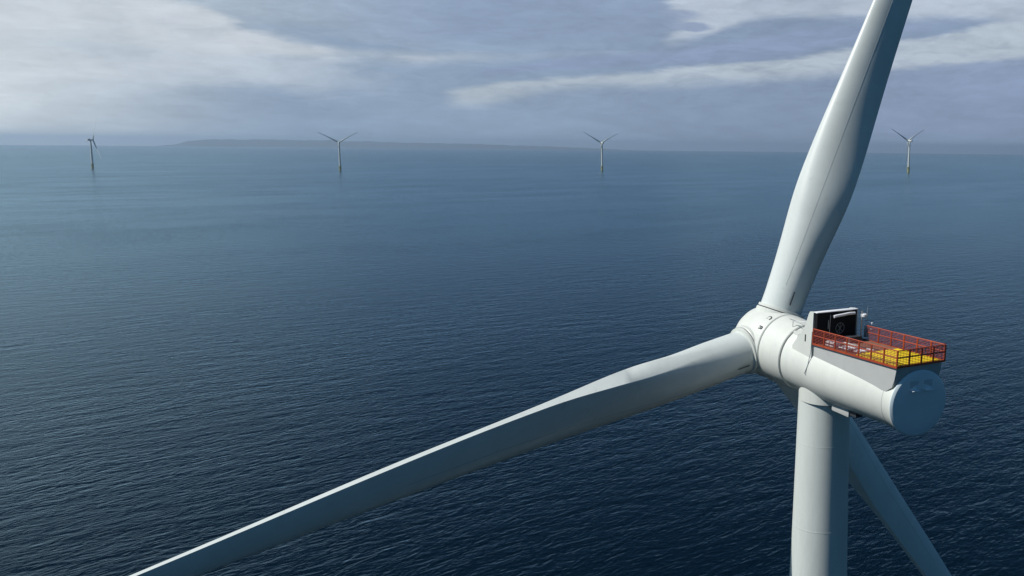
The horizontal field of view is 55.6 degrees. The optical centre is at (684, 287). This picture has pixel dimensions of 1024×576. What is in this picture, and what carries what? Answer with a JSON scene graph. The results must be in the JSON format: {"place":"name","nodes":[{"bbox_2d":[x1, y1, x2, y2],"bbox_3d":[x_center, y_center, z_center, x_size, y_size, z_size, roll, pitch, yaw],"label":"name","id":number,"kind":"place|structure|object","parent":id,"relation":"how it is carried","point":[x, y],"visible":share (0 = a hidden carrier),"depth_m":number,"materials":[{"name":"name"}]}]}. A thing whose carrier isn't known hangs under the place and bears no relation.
{"place":"outdoors","nodes":[
{"label":"outdoors","id":0,"kind":"place"},
{"bbox_2d":[161,139,618,149],"bbox_3d":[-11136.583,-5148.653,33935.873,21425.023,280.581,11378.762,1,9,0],"label":"hills","id":1,"kind":"structure","parent":0,"point":[277,143],"depth_m":32631.57,"materials":[{"name":"grey"}]},
{"bbox_2d":[0,145,1023,575],"bbox_3d":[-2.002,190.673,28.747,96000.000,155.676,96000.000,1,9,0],"label":"sea","id":2,"kind":"structure","parent":0,"point":[200,345],"depth_m":543.11,"materials":[{"name":"liquid"}]},
{"bbox_2d":[84,119,99,168],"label":"wind turbine","id":3,"kind":"object","parent":2,"relation":"in","point":[92,163],"visible":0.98,"depth_m":3773.52,"materials":[{"name":"paint"}]},
{"bbox_2d":[318,132,357,170],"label":"wind turbine","id":4,"kind":"object","parent":2,"relation":"in","point":[339,149],"visible":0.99,"depth_m":3830.73,"materials":[{"name":"white paint"}]},
{"bbox_2d":[130,0,951,575],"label":"wind turbine","id":5,"kind":"object","parent":2,"relation":"in","point":[830,372],"visible":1,"depth_m":75.05,"materials":[{"name":"paint"}]},
{"bbox_2d":[585,133,616,170],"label":"wind turbine","id":6,"kind":"object","parent":2,"relation":"in","point":[601,152],"visible":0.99,"depth_m":4235.86,"materials":[{"name":"white paint"}]},
{"bbox_2d":[892,129,924,171],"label":"wind turbine","id":7,"kind":"object","parent":2,"relation":"in","point":[908,165],"visible":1,"depth_m":4523.01,"materials":[{"name":"white paint"}]},
{"bbox_2d":[0,0,1023,154],"label":"sky","id":8,"kind":"structure","parent":0,"point":[664,75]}
]}

